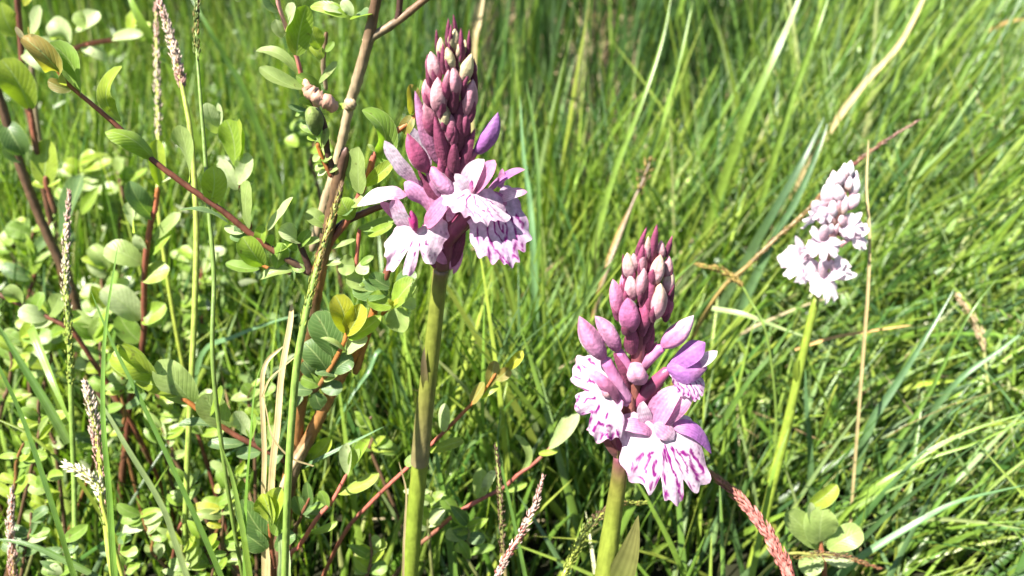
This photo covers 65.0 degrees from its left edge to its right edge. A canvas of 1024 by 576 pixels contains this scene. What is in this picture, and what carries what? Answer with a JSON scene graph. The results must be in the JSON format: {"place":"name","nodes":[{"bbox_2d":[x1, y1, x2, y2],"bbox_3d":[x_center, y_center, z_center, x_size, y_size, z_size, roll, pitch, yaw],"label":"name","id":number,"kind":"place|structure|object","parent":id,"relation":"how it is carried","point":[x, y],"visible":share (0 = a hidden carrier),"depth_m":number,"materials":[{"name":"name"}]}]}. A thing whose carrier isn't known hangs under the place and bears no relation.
{"place":"outdoors","nodes":[
{"label":"outdoors","id":0,"kind":"place"},
{"bbox_2d":[0,0,1023,575],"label":"ground","id":1,"kind":"structure","parent":0,"point":[732,568],"depth_m":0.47,"materials":[{"name":"green plant"}]},
{"bbox_2d":[5,486,18,575],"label":"grass flower","id":2,"kind":"object","parent":1,"relation":"on","point":[13,553],"depth_m":0.33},
{"bbox_2d":[0,336,31,520],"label":"willow sprig","id":3,"kind":"object","parent":1,"relation":"on","point":[6,354],"visible":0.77,"depth_m":0.40,"materials":[{"name":"green plant"}]},
{"bbox_2d":[0,435,47,575],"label":"willow sprig","id":4,"kind":"object","parent":1,"relation":"on","point":[19,481],"visible":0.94,"depth_m":0.33,"materials":[{"name":"green plant"}]},
{"bbox_2d":[1,505,49,575],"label":"willow sprig","id":5,"kind":"object","parent":1,"relation":"on","point":[34,533],"visible":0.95,"depth_m":0.33,"materials":[{"name":"green plant"}]},
{"bbox_2d":[4,384,51,575],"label":"willow sprig","id":6,"kind":"object","parent":1,"relation":"on","point":[36,421],"visible":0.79,"depth_m":0.35,"materials":[{"name":"green plant"}]},
{"bbox_2d":[4,322,52,475],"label":"willow sprig","id":7,"kind":"object","parent":1,"relation":"on","point":[20,340],"visible":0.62,"depth_m":0.40,"materials":[{"name":"green plant"}]},
{"bbox_2d":[1,215,56,390],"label":"willow sprig","id":8,"kind":"object","parent":1,"relation":"on","point":[28,250],"visible":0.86,"depth_m":0.46,"materials":[{"name":"green plant"}]},
{"bbox_2d":[0,217,66,354],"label":"willow sprig","id":9,"kind":"object","parent":1,"relation":"on","point":[5,253],"visible":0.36,"depth_m":0.49,"materials":[{"name":"green plant"}]},
{"bbox_2d":[0,327,69,444],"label":"blade of grass","id":10,"kind":"object","parent":1,"relation":"on","point":[51,413],"visible":1,"depth_m":0.34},
{"bbox_2d":[0,366,75,575],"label":"blade of grass","id":11,"kind":"object","parent":1,"relation":"on","point":[60,531],"visible":1,"depth_m":0.30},
{"bbox_2d":[23,469,62,575],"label":"willow sprig","id":12,"kind":"object","parent":1,"relation":"on","point":[36,491],"visible":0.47,"depth_m":0.35,"materials":[{"name":"green plant"}]},
{"bbox_2d":[14,296,72,506],"bbox_3d":[-0.244,0.063,0.436,0.041,0.130,0.020,-12,34,-18],"label":"willow sprig","id":13,"kind":"object","parent":1,"relation":"on","point":[57,341],"visible":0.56,"depth_m":0.41,"materials":[{"name":"green plant"}]},
{"bbox_2d":[0,0,88,419],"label":"willow sprig","id":14,"kind":"object","parent":1,"relation":"on","point":[10,19],"visible":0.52,"depth_m":0.41,"materials":[{"name":"green plant"}]},
{"bbox_2d":[26,397,69,575],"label":"willow sprig","id":15,"kind":"object","parent":1,"relation":"on","point":[57,443],"visible":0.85,"depth_m":0.37,"materials":[{"name":"green plant"}]},
{"bbox_2d":[0,539,100,575],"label":"blade of grass","id":16,"kind":"object","parent":1,"relation":"on","point":[62,559],"visible":1,"depth_m":0.32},
{"bbox_2d":[0,57,121,470],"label":"willow sprig","id":17,"kind":"object","parent":1,"relation":"on","point":[18,83],"visible":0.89,"depth_m":0.40,"materials":[{"name":"green plant"}]},
{"bbox_2d":[27,324,99,516],"bbox_3d":[-0.201,0.086,0.380,0.003,0.157,0.068,-22,38,-31],"label":"blade of grass","id":18,"kind":"object","parent":1,"relation":"on","point":[45,364],"visible":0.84,"depth_m":0.34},
{"bbox_2d":[40,524,87,575],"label":"willow sprig","id":19,"kind":"object","parent":1,"relation":"on","point":[52,567],"visible":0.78,"depth_m":0.33,"materials":[{"name":"green plant"}]},
{"bbox_2d":[0,420,137,575],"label":"blade of grass","id":20,"kind":"object","parent":1,"relation":"on","point":[79,481],"visible":0.7,"depth_m":0.34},
{"bbox_2d":[60,188,78,575],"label":"grass flower","id":21,"kind":"object","parent":1,"relation":"on","point":[68,321],"depth_m":0.32,"materials":[{"name":"plant"}]},
{"bbox_2d":[55,149,112,279],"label":"willow sprig","id":22,"kind":"object","parent":1,"relation":"on","point":[88,167],"visible":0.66,"depth_m":0.49,"materials":[{"name":"green plant"}]},
{"bbox_2d":[29,9,150,300],"bbox_3d":[-0.257,-0.058,0.521,0.094,0.238,0.015,0,32,0],"label":"willow sprig","id":23,"kind":"object","parent":1,"relation":"on","point":[60,27],"visible":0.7,"depth_m":0.47,"materials":[{"name":"green plant"}]},
{"bbox_2d":[0,284,180,537],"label":"willow sprig","id":24,"kind":"object","parent":1,"relation":"on","point":[35,314],"visible":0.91,"depth_m":0.36,"materials":[{"name":"green plant"}]},
{"bbox_2d":[61,402,122,547],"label":"willow sprig","id":25,"kind":"object","parent":1,"relation":"on","point":[84,439],"visible":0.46,"depth_m":0.38,"materials":[{"name":"green plant"}]},
{"bbox_2d":[61,458,124,575],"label":"grass flower","id":26,"kind":"object","parent":1,"relation":"on","point":[89,474],"depth_m":0.30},
{"bbox_2d":[81,378,113,575],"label":"grass flower","id":27,"kind":"object","parent":1,"relation":"on","point":[92,413],"depth_m":0.31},
{"bbox_2d":[80,243,134,422],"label":"willow sprig","id":28,"kind":"object","parent":1,"relation":"on","point":[98,264],"visible":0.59,"depth_m":0.45,"materials":[{"name":"green plant"}]},
{"bbox_2d":[100,247,117,575],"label":"blade of grass","id":29,"kind":"object","parent":1,"relation":"on","point":[111,540],"visible":1,"depth_m":0.28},
{"bbox_2d":[72,308,164,523],"bbox_3d":[-0.203,0.072,0.431,0.055,0.132,0.022,21,38,30],"label":"willow sprig","id":30,"kind":"object","parent":1,"relation":"on","point":[86,326],"visible":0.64,"depth_m":0.41,"materials":[{"name":"green plant"}]},
{"bbox_2d":[99,533,143,575],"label":"willow sprig","id":31,"kind":"object","parent":1,"relation":"on","point":[128,554],"visible":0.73,"depth_m":0.34,"materials":[{"name":"green plant"}]},
{"bbox_2d":[98,157,147,269],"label":"willow sprig","id":32,"kind":"object","parent":1,"relation":"on","point":[130,175],"visible":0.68,"depth_m":0.51,"materials":[{"name":"green plant"}]},
{"bbox_2d":[100,359,150,544],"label":"willow sprig","id":33,"kind":"object","parent":1,"relation":"on","point":[117,387],"visible":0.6,"depth_m":0.37,"materials":[{"name":"green plant"}]},
{"bbox_2d":[78,340,181,537],"bbox_3d":[-0.195,0.084,0.418,0.040,0.127,0.014,11,34,18],"label":"willow sprig","id":34,"kind":"object","parent":1,"relation":"on","point":[94,382],"visible":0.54,"depth_m":0.39,"materials":[{"name":"green plant"}]},
{"bbox_2d":[99,139,180,532],"bbox_3d":[-0.183,0.040,0.390,0.076,0.226,0.017,-14,35,-21],"label":"willow sprig","id":35,"kind":"object","parent":1,"relation":"on","point":[128,307],"visible":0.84,"depth_m":0.37,"materials":[{"name":"green plant"}]},
{"bbox_2d":[116,503,167,568],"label":"willow sprig","id":36,"kind":"object","parent":1,"relation":"on","point":[133,519],"visible":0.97,"depth_m":0.34,"materials":[{"name":"green plant"}]},
{"bbox_2d":[96,395,189,575],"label":"blade of grass","id":37,"kind":"object","parent":1,"relation":"on","point":[166,516],"visible":0.9,"depth_m":0.31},
{"bbox_2d":[91,292,223,575],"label":"blade of grass","id":38,"kind":"object","parent":1,"relation":"on","point":[208,546],"visible":1,"depth_m":0.29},
{"bbox_2d":[139,391,195,574],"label":"willow sprig","id":39,"kind":"object","parent":1,"relation":"on","point":[167,413],"visible":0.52,"depth_m":0.40,"materials":[{"name":"green plant"}]},
{"bbox_2d":[156,0,198,575],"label":"grass flower","id":40,"kind":"object","parent":1,"relation":"on","point":[176,57],"depth_m":0.32,"materials":[{"name":"plant"}]},
{"bbox_2d":[154,468,206,558],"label":"willow sprig","id":41,"kind":"object","parent":1,"relation":"on","point":[174,497],"visible":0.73,"depth_m":0.34,"materials":[{"name":"green plant"}]},
{"bbox_2d":[152,1,213,493],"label":"grass flower","id":42,"kind":"object","parent":1,"relation":"on","point":[158,114],"depth_m":0.40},
{"bbox_2d":[159,288,209,369],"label":"willow sprig","id":43,"kind":"object","parent":1,"relation":"on","point":[184,320],"visible":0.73,"depth_m":0.47,"materials":[{"name":"green plant"}]},
{"bbox_2d":[162,531,206,575],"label":"willow sprig","id":44,"kind":"object","parent":1,"relation":"on","point":[191,549],"visible":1,"depth_m":0.33,"materials":[{"name":"green plant"}]},
{"bbox_2d":[143,412,236,575],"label":"willow sprig","id":45,"kind":"object","parent":1,"relation":"on","point":[169,434],"visible":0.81,"depth_m":0.37,"materials":[{"name":"green plant"}]},
{"bbox_2d":[128,0,253,332],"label":"blade of grass","id":46,"kind":"object","parent":1,"relation":"on","point":[146,30],"visible":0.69,"depth_m":0.47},
{"bbox_2d":[170,237,232,389],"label":"willow sprig","id":47,"kind":"object","parent":1,"relation":"on","point":[184,251],"visible":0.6,"depth_m":0.49,"materials":[{"name":"green plant"}]},
{"bbox_2d":[185,520,230,575],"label":"willow sprig","id":48,"kind":"object","parent":1,"relation":"on","point":[222,559],"visible":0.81,"depth_m":0.33,"materials":[{"name":"green plant"}]},
{"bbox_2d":[182,389,239,570],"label":"willow sprig","id":49,"kind":"object","parent":1,"relation":"on","point":[197,430],"visible":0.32,"depth_m":0.39,"materials":[{"name":"green plant"}]},
{"bbox_2d":[192,0,242,575],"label":"grass flower","id":50,"kind":"object","parent":1,"relation":"on","point":[196,44],"depth_m":0.28,"materials":[{"name":"plant"}]},
{"bbox_2d":[15,0,429,575],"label":"willow shrub","id":51,"kind":"object","parent":1,"relation":"on","point":[174,381],"visible":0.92,"depth_m":0.28,"materials":[{"name":"green plant"}]},
{"bbox_2d":[194,491,250,575],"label":"willow sprig","id":52,"kind":"object","parent":1,"relation":"on","point":[207,510],"visible":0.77,"depth_m":0.33,"materials":[{"name":"green plant"}]},
{"bbox_2d":[202,460,251,570],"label":"willow sprig","id":53,"kind":"object","parent":1,"relation":"on","point":[240,470],"visible":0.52,"depth_m":0.36,"materials":[{"name":"green plant"}]},
{"bbox_2d":[220,444,252,575],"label":"blade of grass","id":54,"kind":"object","parent":1,"relation":"on","point":[247,562],"visible":1,"depth_m":0.28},
{"bbox_2d":[191,315,295,474],"bbox_3d":[-0.144,0.067,0.439,0.077,0.133,0.009,0,32,0],"label":"blade of grass","id":55,"kind":"object","parent":1,"relation":"on","point":[205,349],"visible":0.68,"depth_m":0.41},
{"bbox_2d":[192,0,307,296],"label":"blade of grass","id":56,"kind":"object","parent":1,"relation":"on","point":[253,117],"visible":0.73,"depth_m":0.47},
{"bbox_2d":[243,367,260,575],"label":"blade of grass","id":57,"kind":"object","parent":1,"relation":"on","point":[245,499],"visible":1,"depth_m":0.28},
{"bbox_2d":[231,377,275,575],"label":"willow sprig","id":58,"kind":"object","parent":1,"relation":"on","point":[246,392],"visible":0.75,"depth_m":0.36,"materials":[{"name":"green plant"}]},
{"bbox_2d":[235,487,295,575],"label":"willow sprig","id":59,"kind":"object","parent":1,"relation":"on","point":[263,509],"visible":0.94,"depth_m":0.30,"materials":[{"name":"green plant"}]},
{"bbox_2d":[260,347,282,575],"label":"dry stalk","id":60,"kind":"object","parent":1,"relation":"on","point":[264,445],"visible":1,"depth_m":0.29,"materials":[{"name":"plant"}]},
{"bbox_2d":[266,304,293,575],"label":"dry stalk","id":61,"kind":"object","parent":1,"relation":"on","point":[276,429],"visible":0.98,"depth_m":0.30,"materials":[{"name":"plant"}]},
{"bbox_2d":[289,482,331,551],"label":"willow sprig","id":62,"kind":"object","parent":1,"relation":"on","point":[308,506],"visible":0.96,"depth_m":0.31,"materials":[{"name":"green plant"}]},
{"bbox_2d":[281,180,343,575],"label":"grass flower","id":63,"kind":"object","parent":1,"relation":"on","point":[312,288],"depth_m":0.25,"materials":[{"name":"plant"}]},
{"bbox_2d":[284,118,343,293],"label":"willow sprig","id":64,"kind":"object","parent":1,"relation":"on","point":[298,138],"visible":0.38,"depth_m":0.49,"materials":[{"name":"green plant"}]},
{"bbox_2d":[290,438,378,559],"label":"willow sprig","id":65,"kind":"object","parent":1,"relation":"on","point":[349,458],"visible":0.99,"depth_m":0.30,"materials":[{"name":"green plant"}]},
{"bbox_2d":[347,533,387,575],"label":"willow sprig","id":66,"kind":"object","parent":1,"relation":"on","point":[371,554],"visible":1,"depth_m":0.33,"materials":[{"name":"green plant"}]},
{"bbox_2d":[335,348,411,425],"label":"blade of grass","id":67,"kind":"object","parent":1,"relation":"on","point":[372,361],"visible":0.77,"depth_m":0.39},
{"bbox_2d":[348,411,424,575],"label":"willow sprig","id":68,"kind":"object","parent":1,"relation":"on","point":[387,446],"visible":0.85,"depth_m":0.38,"materials":[{"name":"green plant"}]},
{"bbox_2d":[399,463,406,575],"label":"dry stalk","id":69,"kind":"object","parent":1,"relation":"on","point":[403,553],"visible":1,"depth_m":0.29,"materials":[{"name":"plant"}]},
{"bbox_2d":[321,350,523,575],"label":"willow sprig","id":70,"kind":"object","parent":1,"relation":"on","point":[494,373],"visible":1,"depth_m":0.31,"materials":[{"name":"green plant"}]},
{"bbox_2d":[403,489,445,575],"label":"willow sprig","id":71,"kind":"object","parent":1,"relation":"on","point":[434,517],"visible":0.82,"depth_m":0.34,"materials":[{"name":"green plant"}]},
{"bbox_2d":[357,14,531,575],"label":"orchid","id":72,"kind":"object","parent":1,"relation":"on","point":[452,197],"visible":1,"depth_m":0.25,"materials":[{"name":"purple plant"}]},
{"bbox_2d":[434,445,457,575],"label":"blade of grass","id":73,"kind":"object","parent":1,"relation":"on","point":[451,558],"visible":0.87,"depth_m":0.36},
{"bbox_2d":[445,506,494,575],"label":"willow sprig","id":74,"kind":"object","parent":1,"relation":"on","point":[459,533],"visible":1,"depth_m":0.34,"materials":[{"name":"green plant"}]},
{"bbox_2d":[470,0,483,132],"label":"dry stalk","id":75,"kind":"object","parent":1,"relation":"on","point":[476,31],"visible":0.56,"depth_m":0.60,"materials":[{"name":"plant"}]},
{"bbox_2d":[393,413,579,575],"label":"willow sprig","id":76,"kind":"object","parent":1,"relation":"on","point":[483,479],"visible":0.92,"depth_m":0.33,"materials":[{"name":"green plant"}]},
{"bbox_2d":[494,444,507,575],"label":"grass flower","id":77,"kind":"object","parent":1,"relation":"on","point":[501,511],"depth_m":0.30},
{"bbox_2d":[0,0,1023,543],"bbox_3d":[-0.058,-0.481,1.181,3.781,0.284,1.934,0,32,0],"label":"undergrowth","id":78,"kind":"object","parent":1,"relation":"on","point":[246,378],"visible":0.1,"depth_m":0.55,"materials":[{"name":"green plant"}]},
{"bbox_2d":[497,410,526,575],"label":"blade of grass","id":79,"kind":"object","parent":1,"relation":"on","point":[514,527],"visible":0.94,"depth_m":0.33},
{"bbox_2d":[494,474,545,575],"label":"grass flower","id":80,"kind":"object","parent":1,"relation":"on","point":[512,546],"depth_m":0.28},
{"bbox_2d":[520,100,538,408],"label":"blade of grass","id":81,"kind":"object","parent":1,"relation":"on","point":[534,287],"visible":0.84,"depth_m":0.46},
{"bbox_2d":[497,327,561,507],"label":"blade of grass","id":82,"kind":"object","parent":1,"relation":"on","point":[531,420],"visible":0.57,"depth_m":0.42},
{"bbox_2d":[526,82,540,375],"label":"blade of grass","id":83,"kind":"object","parent":1,"relation":"on","point":[538,199],"visible":0.57,"depth_m":0.48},
{"bbox_2d":[561,499,649,575],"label":"grass flower","id":84,"kind":"object","parent":1,"relation":"on","point":[593,521],"depth_m":0.30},
{"bbox_2d":[564,0,670,354],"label":"blade of grass","id":85,"kind":"object","parent":1,"relation":"on","point":[614,173],"visible":0.83,"depth_m":0.51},
{"bbox_2d":[586,156,656,355],"bbox_3d":[0.060,0.009,0.493,0.011,0.174,0.072,23,39,32],"label":"grass flower","id":86,"kind":"object","parent":1,"relation":"on","point":[641,186],"depth_m":0.47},
{"bbox_2d":[570,225,717,575],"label":"orchid","id":87,"kind":"object","parent":1,"relation":"on","point":[645,430],"visible":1,"depth_m":0.26,"materials":[{"name":"pink plant"}]},
{"bbox_2d":[610,3,692,313],"bbox_3d":[0.093,-0.061,0.545,0.008,0.244,0.081,23,38,32],"label":"blade of grass","id":88,"kind":"object","parent":1,"relation":"on","point":[626,229],"visible":0.62,"depth_m":0.52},
{"bbox_2d":[651,321,793,534],"bbox_3d":[0.109,0.078,0.423,0.068,0.130,0.003,-11,34,-17],"label":"blade of grass","id":89,"kind":"object","parent":1,"relation":"on","point":[723,420],"visible":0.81,"depth_m":0.41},
{"bbox_2d":[694,262,777,453],"bbox_3d":[0.118,0.061,0.430,0.063,0.157,0.012,21,38,30],"label":"grass flower","id":90,"kind":"object","parent":1,"relation":"on","point":[734,278],"depth_m":0.40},
{"bbox_2d":[673,0,799,317],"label":"blade of grass","id":91,"kind":"object","parent":1,"relation":"on","point":[733,153],"visible":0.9,"depth_m":0.53,"materials":[{"name":"plant"}]},
{"bbox_2d":[709,469,793,575],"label":"grass flower","id":92,"kind":"object","parent":1,"relation":"on","point":[784,564],"depth_m":0.29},
{"bbox_2d":[698,118,823,341],"bbox_3d":[0.149,-0.010,0.512,0.066,0.197,0.023,0,32,0],"label":"blade of grass","id":93,"kind":"object","parent":1,"relation":"on","point":[751,250],"visible":0.82,"depth_m":0.49,"materials":[{"name":"plant"}]},
{"bbox_2d":[749,428,788,575],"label":"blade of grass","id":94,"kind":"object","parent":1,"relation":"on","point":[754,562],"visible":0.88,"depth_m":0.36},
{"bbox_2d":[721,123,827,396],"bbox_3d":[0.167,-0.008,0.516,0.064,0.188,0.008,-21,38,-30],"label":"blade of grass","id":95,"kind":"object","parent":1,"relation":"on","point":[757,273],"visible":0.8,"depth_m":0.50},
{"bbox_2d":[711,306,849,350],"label":"blade of grass","id":96,"kind":"object","parent":1,"relation":"on","point":[735,312],"visible":0.95,"depth_m":0.41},
{"bbox_2d":[741,0,827,292],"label":"blade of grass","id":97,"kind":"object","parent":1,"relation":"on","point":[785,119],"visible":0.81,"depth_m":0.55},
{"bbox_2d":[670,119,920,385],"bbox_3d":[0.150,0.016,0.449,0.126,0.214,0.012,-8,33,-13],"label":"grass flower","id":98,"kind":"object","parent":1,"relation":"on","point":[771,242],"depth_m":0.41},
{"bbox_2d":[745,160,868,570],"bbox_3d":[0.132,0.047,0.392,0.031,0.219,0.060,24,39,33],"label":"orchid","id":99,"kind":"object","parent":1,"relation":"on","point":[830,209],"visible":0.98,"depth_m":0.36,"materials":[{"name":"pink plant"}]},
{"bbox_2d":[804,368,813,500],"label":"blade of grass","id":100,"kind":"object","parent":1,"relation":"on","point":[810,468],"visible":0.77,"depth_m":0.42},
{"bbox_2d":[758,549,883,575],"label":"grass flower","id":101,"kind":"object","parent":1,"relation":"on","point":[836,555],"depth_m":0.34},
{"bbox_2d":[784,483,863,575],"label":"willow sprig","id":102,"kind":"object","parent":1,"relation":"on","point":[815,525],"visible":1,"depth_m":0.34,"materials":[{"name":"green plant"}]},
{"bbox_2d":[764,0,924,240],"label":"dry stalk","id":103,"kind":"object","parent":1,"relation":"on","point":[857,92],"visible":0.62,"depth_m":0.57,"materials":[{"name":"plant"}]},
{"bbox_2d":[794,325,910,350],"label":"dry stalk","id":104,"kind":"object","parent":1,"relation":"on","point":[840,336],"visible":0.97,"depth_m":0.40,"materials":[{"name":"plant"}]},
{"bbox_2d":[849,140,870,522],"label":"dry stalk","id":105,"kind":"object","parent":1,"relation":"on","point":[863,347],"visible":0.97,"depth_m":0.38,"materials":[{"name":"plant"}]},
{"bbox_2d":[839,288,954,511],"bbox_3d":[0.199,0.071,0.429,0.009,0.141,0.069,27,41,36],"label":"blade of grass","id":106,"kind":"object","parent":1,"relation":"on","point":[877,412],"visible":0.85,"depth_m":0.42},
{"bbox_2d":[824,420,1023,548],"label":"blade of grass","id":107,"kind":"object","parent":1,"relation":"on","point":[852,505],"visible":0.8,"depth_m":0.39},
{"bbox_2d":[824,413,1023,550],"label":"blade of grass","id":108,"kind":"object","parent":1,"relation":"on","point":[880,486],"visible":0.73,"depth_m":0.39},
{"bbox_2d":[833,485,1023,575],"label":"blade of grass","id":109,"kind":"object","parent":1,"relation":"on","point":[873,548],"visible":0.94,"depth_m":0.36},
{"bbox_2d":[860,278,996,493],"bbox_3d":[0.212,0.070,0.426,0.088,0.145,0.005,-19,37,-28],"label":"blade of grass","id":110,"kind":"object","parent":1,"relation":"on","point":[888,454],"visible":0.79,"depth_m":0.42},
{"bbox_2d":[873,331,1023,482],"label":"blade of grass","id":111,"kind":"object","parent":1,"relation":"on","point":[934,408],"visible":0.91,"depth_m":0.42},
{"bbox_2d":[955,292,1002,495],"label":"grass flower","id":112,"kind":"object","parent":1,"relation":"on","point":[976,328],"depth_m":0.46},
{"bbox_2d":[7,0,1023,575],"bbox_3d":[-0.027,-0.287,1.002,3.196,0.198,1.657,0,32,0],"label":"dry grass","id":113,"kind":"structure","parent":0,"point":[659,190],"depth_m":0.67,"materials":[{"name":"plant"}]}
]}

